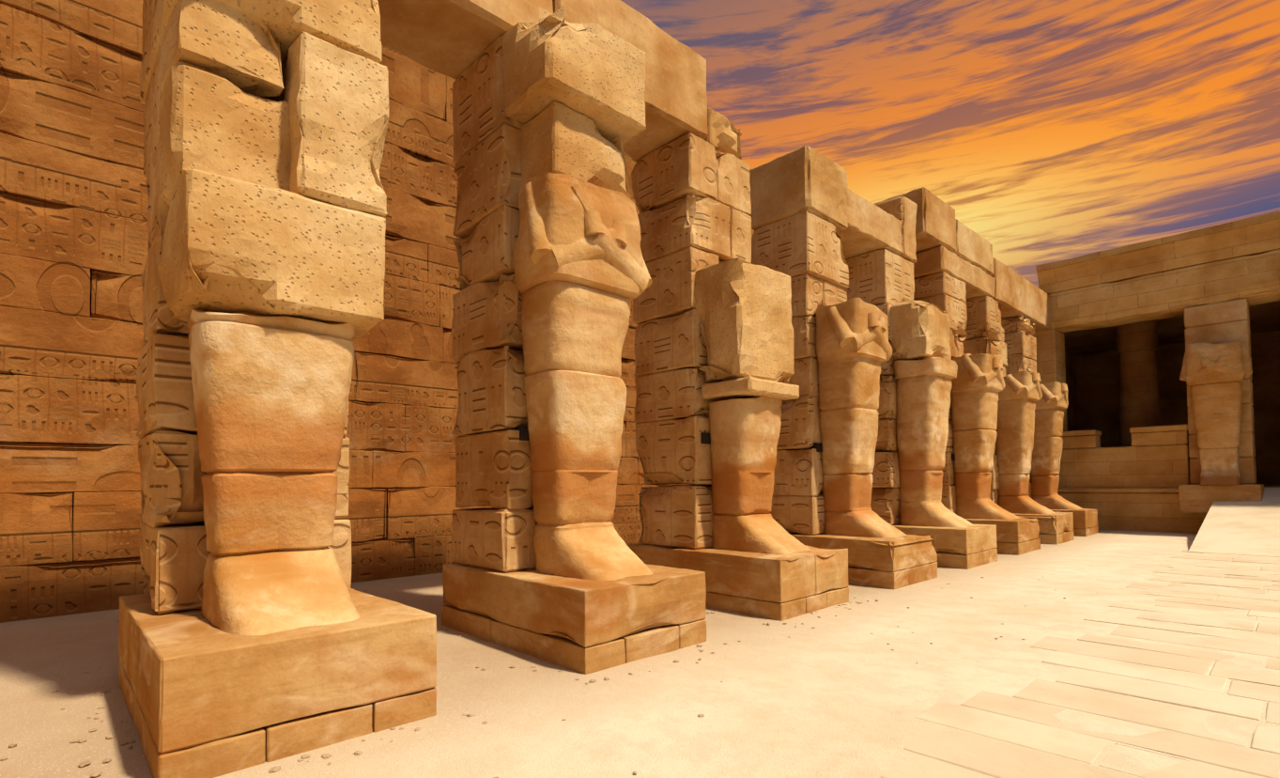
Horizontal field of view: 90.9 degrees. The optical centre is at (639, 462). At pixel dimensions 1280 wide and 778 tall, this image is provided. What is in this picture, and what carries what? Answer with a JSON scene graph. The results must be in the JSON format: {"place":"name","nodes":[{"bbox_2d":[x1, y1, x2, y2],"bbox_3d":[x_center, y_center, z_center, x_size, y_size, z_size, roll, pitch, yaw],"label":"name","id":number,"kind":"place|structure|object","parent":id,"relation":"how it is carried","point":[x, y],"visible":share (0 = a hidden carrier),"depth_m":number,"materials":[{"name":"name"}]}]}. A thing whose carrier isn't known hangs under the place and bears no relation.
{"place":"outdoors","nodes":[
{"label":"outdoors","id":0,"kind":"place"},
{"bbox_2d":[0,529,1197,777],"bbox_3d":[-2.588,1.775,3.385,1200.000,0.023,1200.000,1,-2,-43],"label":"ground","id":1,"kind":"structure","parent":0,"point":[779,699],"depth_m":5.05,"materials":[{"name":"beige sand"}]},
{"bbox_2d":[118,587,436,777],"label":"pedestal","id":2,"kind":"object","parent":1,"relation":"on","point":[204,696],"visible":0.85,"depth_m":3.90,"materials":[{"name":"stone"}]},
{"bbox_2d":[136,0,351,614],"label":"pillar","id":3,"kind":"structure","parent":2,"relation":"on","point":[174,552],"depth_m":4.72,"materials":[{"name":"stone"}]},
{"bbox_2d":[377,0,707,162],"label":"architrave","id":4,"kind":"object","parent":3,"relation":"on","point":[454,38],"visible":0.35,"depth_m":7.38,"materials":[{"name":"stone"}]},
{"bbox_2d":[187,308,359,635],"bbox_3d":[-2.626,-0.017,4.600,1.058,2.231,1.305,1,-2,-43],"label":"osiride statue","id":5,"kind":"object","parent":2,"relation":"on","point":[270,394],"visible":1,"depth_m":4.44,"materials":[{"name":"stone"}]},
{"bbox_2d":[157,0,389,340],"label":"stone blocks","id":6,"kind":"structure","parent":5,"relation":"on","point":[277,203],"depth_m":4.52,"materials":[{"name":"stone"}]},
{"bbox_2d":[0,0,755,622],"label":"court wall","id":7,"kind":"structure","parent":1,"relation":"on","point":[73,222],"depth_m":8.56,"materials":[{"name":"stone"}]},
{"bbox_2d":[0,576,1065,777],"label":"stone chips","id":8,"kind":"object","parent":1,"relation":"on","point":[271,769],"visible":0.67,"depth_m":4.22,"materials":[{"name":"brown stone"}]},
{"bbox_2d":[441,562,706,674],"bbox_3d":[-0.822,1.530,6.919,1.594,0.767,2.730,1,-2,-43],"label":"pedestal","id":9,"kind":"object","parent":1,"relation":"on","point":[584,626],"visible":0.77,"depth_m":6.01,"materials":[{"name":"stone"}]},
{"bbox_2d":[451,34,537,571],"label":"pillar","id":10,"kind":"structure","parent":9,"relation":"on","point":[493,468],"depth_m":6.85,"materials":[{"name":"stone"}]},
{"bbox_2d":[513,172,653,580],"bbox_3d":[-0.523,-0.882,6.641,1.578,4.039,1.266,1,-2,-43],"label":"osiride statue","id":11,"kind":"object","parent":9,"relation":"on","point":[583,278],"visible":1,"depth_m":6.41,"materials":[{"name":"stone"}]},
{"bbox_2d":[502,6,646,200],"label":"restoration blocks","id":12,"kind":"structure","parent":11,"relation":"on","point":[574,98],"depth_m":6.52,"materials":[{"name":"stone"}]},
{"bbox_2d":[626,543,848,620],"bbox_3d":[1.300,1.566,8.909,1.594,0.769,2.726,1,-2,-43],"label":"pedestal","id":13,"kind":"object","parent":1,"relation":"on","point":[778,587],"visible":0.69,"depth_m":7.91,"materials":[{"name":"stone"}]},
{"bbox_2d":[631,132,751,549],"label":"pillar","id":14,"kind":"structure","parent":13,"relation":"on","point":[691,192],"depth_m":8.92,"materials":[{"name":"stone"}]},
{"bbox_2d":[709,395,810,554],"bbox_3d":[1.618,0.103,8.597,1.010,2.142,1.282,1,-2,-43],"label":"osiride statue","id":15,"kind":"object","parent":13,"relation":"on","point":[745,433],"visible":1,"depth_m":8.44,"materials":[{"name":"stone"}]},
{"bbox_2d":[694,257,799,400],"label":"restoration blocks","id":16,"kind":"structure","parent":15,"relation":"on","point":[743,308],"depth_m":8.41,"materials":[{"name":"stone"}]},
{"bbox_2d":[788,532,937,588],"bbox_3d":[3.420,1.604,10.901,1.593,0.767,2.730,1,-2,-43],"label":"pedestal","id":17,"kind":"object","parent":1,"relation":"on","point":[895,562],"visible":0.4,"depth_m":9.79,"materials":[{"name":"stone"}]},
{"bbox_2d":[815,297,907,537],"bbox_3d":[3.725,-0.716,10.614,1.576,3.854,1.282,1,-2,-43],"label":"osiride statue","id":18,"kind":"object","parent":17,"relation":"on","point":[854,349],"visible":0.88,"depth_m":10.39,"materials":[{"name":"stone"}]},
{"bbox_2d":[891,524,997,569],"bbox_3d":[5.540,1.641,12.891,1.595,0.768,2.729,1,-2,-43],"label":"pedestal","id":19,"kind":"object","parent":1,"relation":"on","point":[967,547],"visible":0.25,"depth_m":11.69,"materials":[{"name":"stone"}]},
{"bbox_2d":[845,248,914,524],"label":"pillar","id":20,"kind":"structure","parent":19,"relation":"on","point":[883,280],"depth_m":12.75,"materials":[{"name":"stone"}]},
{"bbox_2d":[893,356,975,526],"bbox_3d":[5.891,-0.416,12.608,1.293,3.329,1.320,1,-2,-43],"label":"osiride statue","id":21,"kind":"object","parent":19,"relation":"on","point":[923,393],"visible":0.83,"depth_m":12.39,"materials":[{"name":"stone"}]},
{"bbox_2d":[889,300,951,360],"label":"restoration blocks","id":22,"kind":"structure","parent":21,"relation":"on","point":[919,330],"depth_m":12.42,"materials":[{"name":"stone"}]},
{"bbox_2d":[964,516,1040,555],"bbox_3d":[7.663,1.678,14.881,1.591,0.768,2.729,1,-2,-43],"label":"pedestal","id":23,"kind":"object","parent":1,"relation":"on","point":[1018,536],"visible":0.29,"depth_m":13.61,"materials":[{"name":"stone"}]},
{"bbox_2d":[913,271,967,513],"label":"pillar","id":24,"kind":"structure","parent":23,"relation":"on","point":[944,291],"depth_m":14.85,"materials":[{"name":"stone"}]},
{"bbox_2d":[950,353,1020,519],"bbox_3d":[7.971,-0.622,14.590,1.576,3.814,1.283,1,-2,-43],"label":"osiride statue","id":25,"kind":"object","parent":23,"relation":"on","point":[978,384],"visible":0.85,"depth_m":14.35,"materials":[{"name":"stone"}]},
{"bbox_2d":[792,544,1279,777],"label":"paving slabs","id":26,"kind":"structure","parent":1,"relation":"on","point":[1169,675],"depth_m":4.60,"materials":[{"name":"stone"}]},
{"bbox_2d":[1012,511,1073,544],"bbox_3d":[9.786,1.715,16.870,1.591,0.767,2.725,1,-2,-43],"label":"pedestal","id":27,"kind":"object","parent":1,"relation":"on","point":[1056,528],"visible":0.33,"depth_m":15.60,"materials":[{"name":"stone"}]},
{"bbox_2d":[961,294,1007,504],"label":"pillar","id":28,"kind":"structure","parent":27,"relation":"on","point":[985,332],"depth_m":16.84,"materials":[{"name":"stone"}]},
{"bbox_2d":[995,370,1055,513],"bbox_3d":[10.098,-0.507,16.573,1.572,3.659,1.298,1,-2,-43],"label":"osiride statue","id":29,"kind":"object","parent":27,"relation":"on","point":[1020,394],"visible":0.83,"depth_m":16.34,"materials":[{"name":"stone"}]},
{"bbox_2d":[1050,508,1099,536],"bbox_3d":[11.907,1.752,18.862,1.591,0.768,2.726,1,-2,-43],"label":"pedestal","id":30,"kind":"object","parent":1,"relation":"on","point":[1086,521],"visible":0.19,"depth_m":17.53,"materials":[{"name":"stone"}]},
{"bbox_2d":[1001,315,1036,498],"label":"pillar","id":31,"kind":"structure","parent":30,"relation":"on","point":[1020,339],"depth_m":18.85,"materials":[{"name":"stone"}]},
{"bbox_2d":[1030,381,1083,508],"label":"osiride statue","id":32,"kind":"object","parent":30,"relation":"on","point":[1052,404],"visible":0.79,"depth_m":18.33,"materials":[{"name":"stone"}]},
{"bbox_2d":[1057,484,1279,533],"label":"portico terrace","id":33,"kind":"structure","parent":1,"relation":"on","point":[1150,509],"depth_m":18.85,"materials":[{"name":"brown stone"}]},
{"bbox_2d":[1116,319,1160,447],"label":"portico column","id":34,"kind":"structure","parent":33,"relation":"on","point":[1136,349],"depth_m":21.32,"materials":[{"name":"stone"}]},
{"bbox_2d":[1062,300,1279,484],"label":"dark interior","id":35,"kind":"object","parent":33,"relation":"on","point":[1092,357],"depth_m":25.03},
{"bbox_2d":[1184,298,1256,484],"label":"pillar","id":36,"kind":"structure","parent":33,"relation":"on","point":[1226,321],"depth_m":17.65,"materials":[{"name":"brown stone"}]},
{"bbox_2d":[1049,248,1279,332],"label":"lintel","id":37,"kind":"structure","parent":36,"relation":"on","point":[1253,280],"depth_m":18.60,"materials":[{"name":"brown stone"}]},
{"bbox_2d":[1035,210,1279,293],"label":"cornice","id":38,"kind":"structure","parent":37,"relation":"on","point":[1255,235],"depth_m":18.48,"materials":[{"name":"brown stone"}]},
{"bbox_2d":[1178,483,1264,512],"bbox_3d":[16.209,0.993,17.566,1.715,0.767,1.653,1,-2,-43],"label":"pedestal","id":39,"kind":"object","parent":33,"relation":"on","point":[1197,498],"visible":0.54,"depth_m":17.11,"materials":[{"name":"brown stone"}]},
{"bbox_2d":[1179,341,1252,484],"bbox_3d":[15.883,-1.370,17.359,1.203,3.965,1.499,1,-2,-43],"label":"portico statue","id":40,"kind":"object","parent":39,"relation":"on","point":[1212,376],"visible":1,"depth_m":17.23,"materials":[{"name":"brown stone"}]},
{"bbox_2d":[1188,487,1279,556],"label":"ramp","id":41,"kind":"structure","parent":1,"relation":"on","point":[1247,528],"depth_m":14.43,"materials":[{"name":"stone"}]},
{"bbox_2d":[750,210,848,534],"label":"pillar","id":42,"kind":"structure","parent":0,"point":[803,250],"depth_m":10.78,"materials":[{"name":"stone"}]},
{"bbox_2d":[515,425,955,460],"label":"pillar niches","id":43,"kind":"object","parent":42,"relation":"attached to","point":[705,437],"visible":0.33,"depth_m":8.63,"materials":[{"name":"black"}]},
{"bbox_2d":[704,107,1052,332],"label":"blocks","id":44,"kind":"structure","parent":42,"relation":"on","point":[924,231],"depth_m":12.92,"materials":[{"name":"stone"}]},
{"bbox_2d":[620,0,1279,287],"label":"sky","id":45,"kind":"structure","parent":0,"point":[1053,131],"materials":[{"name":"orange"}]},
{"bbox_2d":[1033,328,1067,487],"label":"pillar","id":46,"kind":"structure","parent":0,"point":[1050,361],"depth_m":20.80,"materials":[{"name":"brown stone"}]},
{"bbox_2d":[1060,424,1190,487],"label":"low wall","id":47,"kind":"structure","parent":0,"point":[1155,456],"depth_m":19.23,"materials":[{"name":"brown stone"}]}
]}

